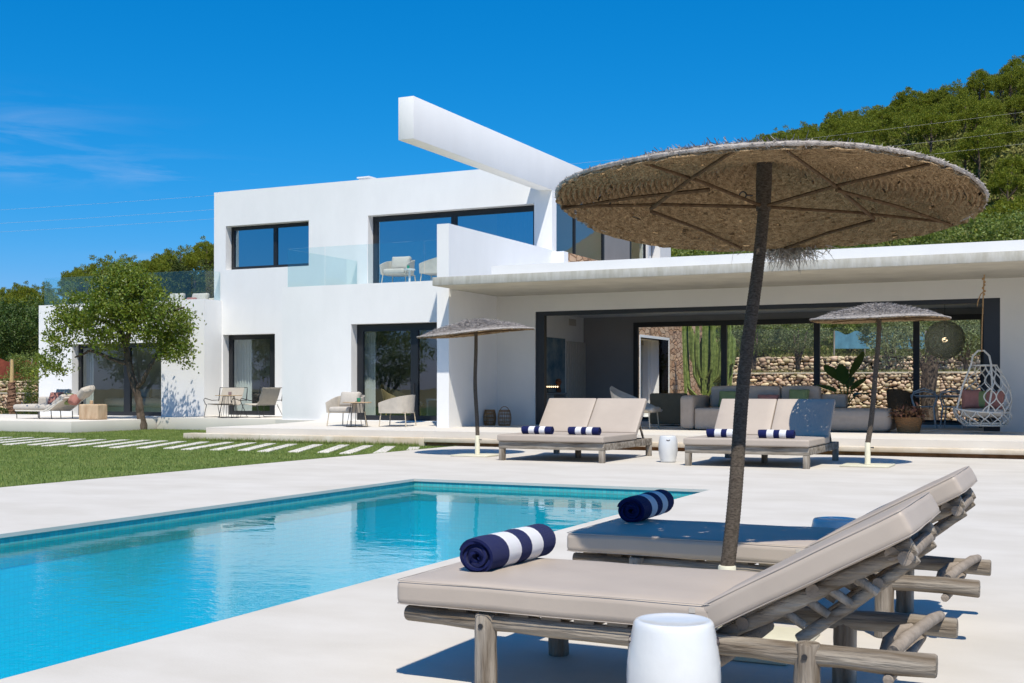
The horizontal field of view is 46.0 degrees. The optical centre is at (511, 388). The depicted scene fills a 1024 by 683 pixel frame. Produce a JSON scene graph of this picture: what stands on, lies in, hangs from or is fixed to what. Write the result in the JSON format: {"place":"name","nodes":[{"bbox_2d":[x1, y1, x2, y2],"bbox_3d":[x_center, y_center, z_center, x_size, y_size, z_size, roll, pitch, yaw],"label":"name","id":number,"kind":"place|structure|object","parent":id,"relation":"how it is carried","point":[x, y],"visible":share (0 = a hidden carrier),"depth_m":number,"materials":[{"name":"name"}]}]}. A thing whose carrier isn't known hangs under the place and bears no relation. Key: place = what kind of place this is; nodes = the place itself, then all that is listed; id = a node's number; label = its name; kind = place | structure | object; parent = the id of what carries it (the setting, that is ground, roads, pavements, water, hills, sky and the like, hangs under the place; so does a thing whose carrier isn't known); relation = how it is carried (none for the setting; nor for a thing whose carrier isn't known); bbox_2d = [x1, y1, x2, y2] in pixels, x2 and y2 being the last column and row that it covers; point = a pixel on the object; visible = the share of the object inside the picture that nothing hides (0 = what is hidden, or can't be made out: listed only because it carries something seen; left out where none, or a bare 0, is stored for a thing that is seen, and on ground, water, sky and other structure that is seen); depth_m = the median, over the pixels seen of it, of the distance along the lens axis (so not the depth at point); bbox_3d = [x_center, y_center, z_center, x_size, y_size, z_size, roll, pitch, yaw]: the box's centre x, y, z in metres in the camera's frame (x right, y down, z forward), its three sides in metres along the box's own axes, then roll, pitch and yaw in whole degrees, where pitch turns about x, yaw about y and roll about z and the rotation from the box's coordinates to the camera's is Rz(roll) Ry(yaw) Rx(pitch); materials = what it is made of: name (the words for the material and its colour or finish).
{"place":"outdoors","nodes":[
{"label":"outdoors","id":0,"kind":"place"},
{"bbox_2d":[0,414,156,432],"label":"side terrace","id":1,"kind":"structure","parent":0,"point":[35,423],"depth_m":35.78,"materials":[{"name":"concrete"}]},
{"bbox_2d":[13,394,85,418],"bbox_3d":[-14.545,0.564,38.035,2.187,0.772,1.110,0,0,26],"label":"outdoor daybed","id":2,"kind":"object","parent":1,"relation":"on","point":[57,404],"visible":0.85,"depth_m":37.64,"materials":[{"name":"fabric"}]},
{"bbox_2d":[79,404,106,419],"bbox_3d":[-12.735,0.714,36.643,0.680,0.477,0.500,0,0,17],"label":"oak block table","id":3,"kind":"object","parent":1,"relation":"on","point":[92,411],"visible":1,"depth_m":36.43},
{"bbox_2d":[157,415,281,429],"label":"link terrace","id":4,"kind":"structure","parent":0,"point":[192,422],"depth_m":37.11,"materials":[{"name":"concrete"}]},
{"bbox_2d":[204,387,247,417],"bbox_3d":[-8.969,0.434,37.772,1.084,0.938,0.854,0,0,23],"label":"cord armchair","id":5,"kind":"object","parent":4,"relation":"on","point":[235,390],"visible":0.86,"depth_m":38.01,"materials":[{"name":"fabric"}]},
{"bbox_2d":[240,387,281,417],"bbox_3d":[-7.814,0.434,37.668,0.854,0.938,1.084,0,0,31],"label":"cord armchair","id":6,"kind":"object","parent":4,"relation":"on","point":[268,395],"visible":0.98,"depth_m":37.47,"materials":[{"name":"fabric"}]},
{"bbox_2d":[0,428,453,486],"bbox_3d":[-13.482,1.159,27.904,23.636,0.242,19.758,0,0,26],"label":"grass","id":7,"kind":"structure","parent":0,"point":[160,435],"depth_m":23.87,"materials":[{"name":"plant"}]},
{"bbox_2d":[23,251,206,429],"bbox_3d":[-12.094,-1.456,37.447,5.716,5.678,3.625,0,0,26],"label":"almond tree","id":8,"kind":"object","parent":7,"relation":"on","point":[127,312],"visible":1,"depth_m":36.98,"materials":[{"name":"green plant"}]},
{"bbox_2d":[0,486,680,599],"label":"pool water","id":9,"kind":"structure","parent":0,"point":[418,503],"depth_m":13.27,"materials":[{"name":"liquid"}]},
{"bbox_2d":[0,446,1023,682],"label":"pool deck","id":10,"kind":"structure","parent":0,"point":[366,632],"depth_m":9.41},
{"bbox_2d":[0,481,698,568],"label":"pool waterline","id":11,"kind":"object","parent":10,"relation":"attached to","point":[18,542],"visible":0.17,"depth_m":11.99,"materials":[{"name":"tile"}]},
{"bbox_2d":[417,317,533,456],"bbox_3d":[-0.666,-0.044,22.418,2.204,2.584,2.207,0,0,26],"label":"straw parasol","id":12,"kind":"object","parent":10,"relation":"on","point":[475,327],"visible":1,"depth_m":22.17,"materials":[{"name":"brown plant"}]},
{"bbox_2d":[497,398,651,462],"bbox_3d":[1.175,0.716,21.651,1.980,1.068,2.530,0,0,26],"label":"double sunbed","id":13,"kind":"object","parent":10,"relation":"on","point":[618,421],"visible":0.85,"depth_m":21.88,"materials":[{"name":"beige fabric"}]},
{"bbox_2d":[521,426,553,433],"bbox_3d":[0.447,0.726,20.987,0.576,0.139,0.163,0,0,27],"label":"rolled towel","id":14,"kind":"object","parent":13,"relation":"on","point":[537,429],"visible":0.99,"depth_m":20.92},
{"bbox_2d":[568,427,601,434],"bbox_3d":[1.241,0.726,20.607,0.576,0.139,0.163,0,0,27],"label":"rolled towel","id":15,"kind":"object","parent":13,"relation":"on","point":[584,430],"visible":1,"depth_m":20.54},
{"bbox_2d":[658,435,677,462],"bbox_3d":[2.644,1.024,20.410,0.326,0.450,0.326,0,0,7],"label":"ceramic stool","id":16,"kind":"object","parent":10,"relation":"on","point":[668,447],"visible":1,"depth_m":20.28,"materials":[{"name":"ceramic"}]},
{"bbox_2d":[626,613,720,682],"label":"ceramic stool","id":17,"kind":"object","parent":10,"relation":"on","point":[673,648],"visible":1,"depth_m":4.05,"materials":[{"name":"ceramic"}]},
{"bbox_2d":[397,492,957,682],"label":"log sun lounger","id":18,"kind":"object","parent":10,"relation":"on","point":[744,610],"visible":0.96,"depth_m":4.70,"materials":[{"name":"beige fabric"}]},
{"bbox_2d":[459,524,555,571],"bbox_3d":[-0.014,0.728,5.534,0.181,0.155,0.640,0,0,28],"label":"rolled towel","id":19,"kind":"object","parent":18,"relation":"on","point":[486,553],"visible":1,"depth_m":5.37,"materials":[{"name":"fabric"}]},
{"bbox_2d":[683,399,838,468],"bbox_3d":[4.223,0.716,20.191,2.020,1.068,2.530,0,0,26],"label":"double sunbed","id":20,"kind":"object","parent":10,"relation":"on","point":[809,421],"visible":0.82,"depth_m":20.41,"materials":[{"name":"beige fabric"}]},
{"bbox_2d":[758,429,795,438],"bbox_3d":[4.213,0.726,19.184,0.576,0.139,0.163,0,0,26],"label":"rolled towel","id":21,"kind":"object","parent":20,"relation":"on","point":[786,434],"visible":1,"depth_m":19.11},
{"bbox_2d":[554,130,989,665],"bbox_3d":[1.348,-0.009,6.363,2.206,2.514,2.302,0,0,26],"label":"straw parasol","id":22,"kind":"object","parent":10,"relation":"on","point":[784,200],"visible":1,"depth_m":6.30,"materials":[{"name":"wicker"}]},
{"bbox_2d":[567,466,990,637],"bbox_3d":[1.463,0.838,6.678,2.168,0.826,0.864,0,0,26],"label":"log sun lounger","id":23,"kind":"object","parent":10,"relation":"on","point":[678,543],"visible":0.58,"depth_m":6.47,"materials":[{"name":"beige fabric"}]},
{"bbox_2d":[617,489,673,521],"bbox_3d":[0.836,0.728,7.505,0.181,0.155,0.640,0,0,24],"label":"rolled towel","id":24,"kind":"object","parent":23,"relation":"on","point":[641,507],"visible":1,"depth_m":7.28,"materials":[{"name":"fabric"}]},
{"bbox_2d":[811,516,855,593],"bbox_3d":[1.988,1.024,7.397,0.326,0.450,0.326,0,0,1],"label":"ceramic stool","id":25,"kind":"object","parent":10,"relation":"on","point":[832,522],"visible":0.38,"depth_m":7.31,"materials":[{"name":"ceramic"}]},
{"bbox_2d":[809,302,951,467],"bbox_3d":[5.937,-0.080,19.467,2.207,2.656,2.209,0,0,26],"label":"straw parasol","id":26,"kind":"object","parent":10,"relation":"on","point":[876,312],"visible":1,"depth_m":19.30,"materials":[{"name":"wicker"}]},
{"bbox_2d":[0,0,1023,298],"label":"sky","id":27,"kind":"structure","parent":0,"point":[106,102],"materials":[{"name":"blue"}]},
{"bbox_2d":[206,420,1023,448],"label":"terrace","id":28,"kind":"structure","parent":0,"point":[965,437],"depth_m":27.06,"materials":[{"name":"concrete"}]},
{"bbox_2d":[325,392,366,425],"bbox_3d":[-4.204,0.523,30.828,0.835,0.876,0.820,0,0,26],"label":"upholstered armchair","id":29,"kind":"object","parent":28,"relation":"on","point":[335,405],"visible":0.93,"depth_m":30.77,"materials":[{"name":"fabric"}]},
{"bbox_2d":[378,395,416,426],"bbox_3d":[-2.853,0.559,30.367,0.820,0.802,0.835,0,0,15],"label":"upholstered armchair","id":30,"kind":"object","parent":28,"relation":"on","point":[405,404],"visible":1,"depth_m":30.02,"materials":[{"name":"fabric"}]},
{"bbox_2d":[610,386,661,429],"bbox_3d":[2.905,0.450,28.655,1.159,1.022,1.100,0,0,26],"label":"shell chair","id":31,"kind":"object","parent":28,"relation":"on","point":[617,393],"visible":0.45,"depth_m":28.71,"materials":[{"name":"beige"}]},
{"bbox_2d":[650,385,895,431],"bbox_3d":[5.512,0.441,28.449,7.077,1.022,3.191,0,0,49],"label":"corner sofa","id":32,"kind":"object","parent":28,"relation":"on","point":[685,410],"visible":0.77,"depth_m":27.73,"materials":[{"name":"fabric"}]},
{"bbox_2d":[815,352,867,407],"bbox_3d":[8.696,-0.006,31.705,1.351,1.931,0.811,0,0,26],"label":"banana plant","id":33,"kind":"object","parent":28,"relation":"on","point":[841,374],"visible":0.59,"depth_m":31.56,"materials":[{"name":"green plant"}]},
{"bbox_2d":[886,389,918,408],"bbox_3d":[9.493,0.485,29.461,0.624,0.952,0.635,0,0,-36],"label":"woven dining chair","id":34,"kind":"object","parent":28,"relation":"on","point":[895,397],"visible":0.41,"depth_m":29.22,"materials":[{"name":"black wicker"}]},
{"bbox_2d":[888,401,930,432],"bbox_3d":[8.586,0.607,26.111,0.918,0.703,1.016,0,0,26],"label":"wicker basket planter","id":35,"kind":"object","parent":28,"relation":"on","point":[909,419],"visible":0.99,"depth_m":25.94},
{"bbox_2d":[716,109,1019,358],"bbox_3d":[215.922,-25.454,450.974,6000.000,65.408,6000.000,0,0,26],"label":"ground","id":36,"kind":"structure","parent":0,"point":[792,352],"depth_m":72.61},
{"bbox_2d":[6,359,16,413],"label":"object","id":37,"kind":"object","parent":36,"relation":"on","point":[11,397],"visible":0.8,"depth_m":54.38,"materials":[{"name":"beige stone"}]},
{"bbox_2d":[0,295,38,360],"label":"dark carob tree","id":38,"kind":"object","parent":36,"relation":"on","point":[18,333],"visible":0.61,"depth_m":67.21,"materials":[{"name":"green plant"}]},
{"bbox_2d":[0,344,38,403],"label":"carob tree","id":39,"kind":"object","parent":36,"relation":"on","point":[21,370],"visible":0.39,"depth_m":55.41,"materials":[{"name":"green plant"}]},
{"bbox_2d":[0,292,67,360],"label":"dark carob tree","id":40,"kind":"object","parent":36,"relation":"on","point":[5,334],"visible":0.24,"depth_m":68.51,"materials":[{"name":"green plant"}]},
{"bbox_2d":[69,270,102,298],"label":"pine tree","id":41,"kind":"object","parent":36,"relation":"on","point":[77,285],"visible":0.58,"depth_m":139.13,"materials":[{"name":"green plant"}]},
{"bbox_2d":[75,254,116,287],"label":"pine tree","id":42,"kind":"object","parent":36,"relation":"on","point":[102,262],"visible":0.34,"depth_m":154.65,"materials":[{"name":"green plant"}]},
{"bbox_2d":[146,258,213,300],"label":"pine tree","id":43,"kind":"object","parent":36,"relation":"on","point":[167,275],"visible":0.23,"depth_m":82.91,"materials":[{"name":"green plant"}]},
{"bbox_2d":[160,244,201,275],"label":"pine tree","id":44,"kind":"object","parent":36,"relation":"on","point":[190,258],"visible":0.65,"depth_m":152.15,"materials":[{"name":"green plant"}]},
{"bbox_2d":[163,258,213,299],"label":"pine tree","id":45,"kind":"object","parent":36,"relation":"on","point":[206,279],"visible":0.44,"depth_m":81.19,"materials":[{"name":"green plant"}]},
{"bbox_2d":[192,236,213,273],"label":"pine tree","id":46,"kind":"object","parent":36,"relation":"on","point":[209,248],"visible":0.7,"depth_m":160.21,"materials":[{"name":"green plant"}]},
{"bbox_2d":[0,484,616,678],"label":"pool basin","id":47,"kind":"object","parent":36,"relation":"in","point":[46,620],"visible":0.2,"depth_m":12.48,"materials":[{"name":"tile"}]},
{"bbox_2d":[0,350,979,413],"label":"dry grass","id":48,"kind":"structure","parent":36,"relation":"on","point":[844,355],"depth_m":55.29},
{"bbox_2d":[1,92,1023,359],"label":"hillside scrub","id":49,"kind":"object","parent":36,"relation":"on","point":[987,166],"visible":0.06,"depth_m":148.40,"materials":[{"name":"plant"}]},
{"bbox_2d":[39,96,1023,431],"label":"white villa","id":50,"kind":"object","parent":36,"relation":"on","point":[305,300],"visible":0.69,"depth_m":34.14,"materials":[{"name":"paint"}]},
{"bbox_2d":[83,348,93,403],"bbox_3d":[-15.090,-0.455,42.925,0.486,2.790,0.125,0,0,26],"label":"curtain","id":51,"kind":"object","parent":50,"relation":"hanging from","point":[88,369],"visible":0.56,"depth_m":42.90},
{"bbox_2d":[78,343,160,415],"bbox_3d":[-13.444,-0.305,41.633,4.030,2.490,0.102,0,0,26],"label":"window","id":52,"kind":"structure","parent":50,"relation":"in","point":[127,388],"depth_m":41.51,"materials":[{"name":"metal"}]},
{"bbox_2d":[104,397,160,411],"bbox_3d":[-12.824,0.620,43.836,3.543,0.600,2.000,0,0,26],"label":"double bed","id":53,"kind":"object","parent":50,"relation":"on","point":[151,404],"visible":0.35,"depth_m":43.12,"materials":[{"name":"fabric"}]},
{"bbox_2d":[237,340,251,410],"bbox_3d":[-9.186,-0.585,41.096,0.780,2.930,0.125,0,0,26],"label":"curtain","id":54,"kind":"object","parent":50,"relation":"hanging from","point":[244,363],"visible":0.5,"depth_m":41.04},
{"bbox_2d":[229,334,274,414],"bbox_3d":[-8.599,-0.455,40.291,2.130,2.690,0.138,0,0,26],"label":"window","id":55,"kind":"structure","parent":50,"relation":"in","point":[260,336],"depth_m":40.30,"materials":[{"name":"metal"}]},
{"bbox_2d":[231,222,308,269],"bbox_3d":[-7.937,-4.705,39.994,3.360,1.470,0.102,0,0,26],"label":"window","id":56,"kind":"structure","parent":50,"relation":"in","point":[272,245],"depth_m":40.03,"materials":[{"name":"glass"}]},
{"bbox_2d":[365,332,375,414],"bbox_3d":[-4.067,-0.585,34.433,0.390,2.930,0.125,0,0,26],"label":"curtain","id":57,"kind":"object","parent":50,"relation":"hanging from","point":[370,368],"visible":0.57,"depth_m":34.41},
{"bbox_2d":[357,323,436,420],"bbox_3d":[-2.812,-0.455,33.307,3.440,2.690,0.138,0,0,26],"label":"window","id":58,"kind":"structure","parent":50,"relation":"in","point":[415,328],"depth_m":33.36,"materials":[{"name":"metal"}]},
{"bbox_2d":[380,256,415,282],"bbox_3d":[-3.262,-3.373,34.869,0.877,0.920,0.861,0,0,19],"label":"upholstered armchair","id":59,"kind":"object","parent":50,"relation":"on","point":[395,266],"visible":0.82,"depth_m":34.82,"materials":[{"name":"fabric"}]},
{"bbox_2d":[419,257,436,280],"bbox_3d":[-2.111,-3.334,34.499,0.861,0.842,0.877,0,0,20],"label":"upholstered armchair","id":60,"kind":"object","parent":50,"relation":"on","point":[428,267],"visible":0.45,"depth_m":34.16,"materials":[{"name":"fabric"}]},
{"bbox_2d":[373,205,533,282],"bbox_3d":[-1.795,-4.200,37.053,5.760,2.500,0.102,0,0,26],"label":"window","id":61,"kind":"structure","parent":50,"relation":"in","point":[516,223],"depth_m":37.45,"materials":[{"name":"glass"}]},
{"bbox_2d":[547,337,564,394],"bbox_3d":[1.233,-0.630,34.159,0.038,1.604,1.307,0,0,26],"label":"canvas painting","id":62,"kind":"object","parent":50,"relation":"attached to","point":[555,358],"visible":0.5,"depth_m":34.11},
{"bbox_2d":[566,341,585,397],"bbox_3d":[1.900,-0.452,35.515,0.067,1.835,1.413,0,0,26],"label":"column radiator","id":63,"kind":"object","parent":50,"relation":"attached to","point":[575,369],"depth_m":35.36,"materials":[{"name":"metal"}]},
{"bbox_2d":[556,202,645,259],"bbox_3d":[2.975,-4.925,39.249,0.090,1.750,8.130,0,0,26],"label":"window","id":64,"kind":"structure","parent":50,"relation":"in","point":[612,248],"depth_m":39.94,"materials":[{"name":"glass"}]},
{"bbox_2d":[633,314,983,422],"bbox_3d":[7.939,-0.520,33.324,9.660,2.820,0.102,0,0,26],"label":"window","id":65,"kind":"structure","parent":50,"relation":"in","point":[723,323],"depth_m":33.46,"materials":[{"name":"metal"}]},
{"bbox_2d":[925,321,964,358],"bbox_3d":[10.364,-1.407,28.854,0.920,1.405,0.920,0,0,26],"label":"woven pendant lamp","id":66,"kind":"object","parent":50,"relation":"hanging from","point":[942,337],"visible":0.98,"depth_m":28.61,"materials":[{"name":"beige"}]},
{"bbox_2d":[953,275,1011,426],"bbox_3d":[10.030,-0.815,25.697,1.189,3.231,1.084,0,0,26],"label":"hanging egg chair","id":67,"kind":"object","parent":50,"relation":"hanging from","point":[963,422],"visible":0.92,"depth_m":25.46,"materials":[{"name":"white wicker"}]},
{"bbox_2d":[961,408,1005,416],"bbox_3d":[10.049,0.520,25.678,0.860,0.190,0.760,0,0,26],"label":"seat pad","id":68,"kind":"object","parent":67,"relation":"on","point":[970,414],"visible":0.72,"depth_m":25.36,"materials":[{"name":"fabric"}]},
{"bbox_2d":[961,390,981,408],"bbox_3d":[9.846,0.230,25.809,0.424,0.413,0.268,0,0,11],"label":"throw pillow","id":69,"kind":"object","parent":68,"relation":"on","point":[970,398],"visible":0.96,"depth_m":25.72,"materials":[{"name":"pink fabric"}]},
{"bbox_2d":[183,433,1023,454],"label":"garden step","id":70,"kind":"object","parent":36,"relation":"on","point":[421,441],"visible":0.64,"depth_m":26.63,"materials":[{"name":"concrete"}]},
{"bbox_2d":[682,325,735,395],"bbox_3d":[7.070,-1.047,43.157,1.795,4.715,1.006,0,0,26],"label":"columnar cactus","id":71,"kind":"object","parent":36,"relation":"on","point":[705,358],"visible":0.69,"depth_m":43.06,"materials":[{"name":"plant"}]},
{"bbox_2d":[426,442,1023,458],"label":"step footing","id":72,"kind":"object","parent":36,"relation":"on","point":[441,444],"visible":0.4,"depth_m":22.55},
{"bbox_2d":[731,324,785,371],"bbox_3d":[11.371,-1.993,56.020,2.973,3.382,3.204,0,0,-21],"label":"olive tree","id":73,"kind":"object","parent":36,"relation":"on","point":[762,328],"visible":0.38,"depth_m":55.96,"materials":[{"name":"green plant"}]},
{"bbox_2d":[736,324,807,357],"bbox_3d":[13.357,-2.667,64.437,4.432,4.166,4.133,0,0,-9],"label":"carob tree","id":74,"kind":"object","parent":36,"relation":"on","point":[762,353],"visible":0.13,"depth_m":63.73,"materials":[{"name":"green plant"}]},
{"bbox_2d":[769,323,831,371],"bbox_3d":[12.646,-1.909,52.956,2.808,3.194,3.026,0,0,14],"label":"olive tree","id":75,"kind":"object","parent":36,"relation":"on","point":[809,337],"visible":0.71,"depth_m":52.97,"materials":[{"name":"green plant"}]},
{"bbox_2d":[781,121,823,140],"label":"pine tree","id":76,"kind":"object","parent":36,"relation":"on","point":[802,135],"visible":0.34,"depth_m":165.71,"materials":[{"name":"green plant"}]},
{"bbox_2d":[784,323,848,354],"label":"carob tree","id":77,"kind":"object","parent":36,"relation":"on","point":[837,351],"visible":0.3,"depth_m":63.05,"materials":[{"name":"green plant"}]},
{"bbox_2d":[818,113,852,140],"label":"pine tree","id":78,"kind":"object","parent":36,"relation":"on","point":[826,124],"visible":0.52,"depth_m":169.22,"materials":[{"name":"green plant"}]},
{"bbox_2d":[819,119,869,141],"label":"pine tree","id":79,"kind":"object","parent":36,"relation":"on","point":[838,132],"visible":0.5,"depth_m":159.06,"materials":[{"name":"green plant"}]},
{"bbox_2d":[728,371,979,419],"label":"dry stone wall","id":80,"kind":"structure","parent":36,"relation":"on","point":[900,380],"depth_m":47.30,"materials":[{"name":"stone"}]},
{"bbox_2d":[733,354,979,372],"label":"dry stone wall","id":81,"kind":"structure","parent":36,"relation":"on","point":[779,363],"depth_m":57.27,"materials":[{"name":"stone"}]},
{"bbox_2d":[847,116,901,144],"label":"pine tree","id":82,"kind":"object","parent":36,"relation":"on","point":[876,135],"visible":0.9,"depth_m":153.38,"materials":[{"name":"green plant"}]},
{"bbox_2d":[833,331,925,354],"bbox_3d":[18.474,-2.050,60.515,4.668,1.700,0.130,0,0,0],"label":"blue net fence","id":83,"kind":"object","parent":36,"relation":"on","point":[844,341],"visible":0.41,"depth_m":60.50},
{"bbox_2d":[831,321,929,354],"bbox_3d":[19.324,-2.698,62.536,4.835,4.544,4.509,0,0,-4],"label":"carob tree","id":84,"kind":"object","parent":36,"relation":"on","point":[854,327],"visible":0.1,"depth_m":62.09,"materials":[{"name":"green plant"}]},
{"bbox_2d":[859,105,906,140],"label":"pine tree","id":85,"kind":"object","parent":36,"relation":"on","point":[889,115],"visible":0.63,"depth_m":164.94,"materials":[{"name":"green plant"}]},
{"bbox_2d":[856,321,923,371],"bbox_3d":[17.244,-2.076,54.953,3.138,3.570,3.382,0,0,14],"label":"olive tree","id":86,"kind":"object","parent":36,"relation":"on","point":[867,332],"visible":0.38,"depth_m":54.99,"materials":[{"name":"green plant"}]},
{"bbox_2d":[890,108,920,143],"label":"pine tree","id":87,"kind":"object","parent":36,"relation":"on","point":[897,122],"visible":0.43,"depth_m":158.70,"materials":[{"name":"green plant"}]},
{"bbox_2d":[854,226,958,247],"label":"carob tree","id":88,"kind":"object","parent":36,"relation":"on","point":[939,235],"visible":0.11,"depth_m":73.95,"materials":[{"name":"green plant"}]},
{"bbox_2d":[890,86,925,125],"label":"pine tree","id":89,"kind":"object","parent":36,"relation":"on","point":[903,95],"visible":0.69,"depth_m":190.93,"materials":[{"name":"green plant"}]},
{"bbox_2d":[863,320,979,419],"bbox_3d":[14.225,-1.036,40.951,4.397,4.928,3.700,0,0,26],"label":"old olive tree","id":90,"kind":"object","parent":36,"relation":"on","point":[929,366],"visible":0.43,"depth_m":40.80,"materials":[{"name":"green plant"}]},
{"bbox_2d":[898,106,959,151],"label":"pine tree","id":91,"kind":"object","parent":36,"relation":"on","point":[922,127],"visible":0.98,"depth_m":144.76,"materials":[{"name":"green plant"}]},
{"bbox_2d":[938,78,968,101],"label":"pine tree","id":92,"kind":"object","parent":36,"relation":"on","point":[945,92],"visible":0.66,"depth_m":191.94,"materials":[{"name":"green plant"}]},
{"bbox_2d":[934,320,979,370],"bbox_3d":[20.238,-1.993,54.035,2.973,3.382,3.204,0,0,8],"label":"olive tree","id":93,"kind":"object","parent":36,"relation":"on","point":[965,362],"visible":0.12,"depth_m":53.71,"materials":[{"name":"green plant"}]},
{"bbox_2d":[945,89,980,130],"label":"pine tree","id":94,"kind":"object","parent":36,"relation":"on","point":[954,105],"visible":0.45,"depth_m":168.63,"materials":[{"name":"green plant"}]},
{"bbox_2d":[918,206,1023,244],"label":"carob tree","id":95,"kind":"object","parent":36,"relation":"on","point":[981,223],"visible":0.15,"depth_m":76.37,"materials":[{"name":"green plant"}]},
{"bbox_2d":[947,98,1006,131],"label":"pine tree","id":96,"kind":"object","parent":36,"relation":"on","point":[975,121],"visible":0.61,"depth_m":149.97,"materials":[{"name":"green plant"}]},
{"bbox_2d":[964,68,997,99],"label":"pine tree","id":97,"kind":"object","parent":36,"relation":"on","point":[982,75],"visible":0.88,"depth_m":197.49,"materials":[{"name":"green plant"}]},
{"bbox_2d":[956,125,1007,178],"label":"pine tree","id":98,"kind":"object","parent":36,"relation":"on","point":[978,141],"visible":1,"depth_m":126.32,"materials":[{"name":"green plant"}]},
{"bbox_2d":[969,116,1023,157],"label":"pine tree","id":99,"kind":"object","parent":36,"relation":"on","point":[1009,136],"visible":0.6,"depth_m":136.94,"materials":[{"name":"green plant"}]},
{"bbox_2d":[974,217,1023,241],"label":"carob tree","id":100,"kind":"object","parent":36,"relation":"on","point":[988,231],"visible":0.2,"depth_m":74.85,"materials":[{"name":"green plant"}]},
{"bbox_2d":[977,195,1023,238],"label":"pine tree","id":101,"kind":"object","parent":36,"relation":"on","point":[1015,206],"visible":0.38,"depth_m":95.77,"materials":[{"name":"green plant"}]},
{"bbox_2d":[986,165,1023,200],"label":"pine tree","id":102,"kind":"object","parent":36,"relation":"on","point":[997,182],"visible":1,"depth_m":113.49,"materials":[{"name":"green plant"}]},
{"bbox_2d":[987,64,1023,96],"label":"pine tree","id":103,"kind":"object","parent":36,"relation":"on","point":[1006,79],"visible":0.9,"depth_m":181.12,"materials":[{"name":"green plant"}]},
{"bbox_2d":[988,154,1023,192],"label":"pine tree","id":104,"kind":"object","parent":36,"relation":"on","point":[1013,162],"visible":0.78,"depth_m":119.97,"materials":[{"name":"green plant"}]},
{"bbox_2d":[1001,94,1023,122],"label":"pine tree","id":105,"kind":"object","parent":36,"relation":"on","point":[1018,100],"visible":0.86,"depth_m":166.23,"materials":[{"name":"green plant"}]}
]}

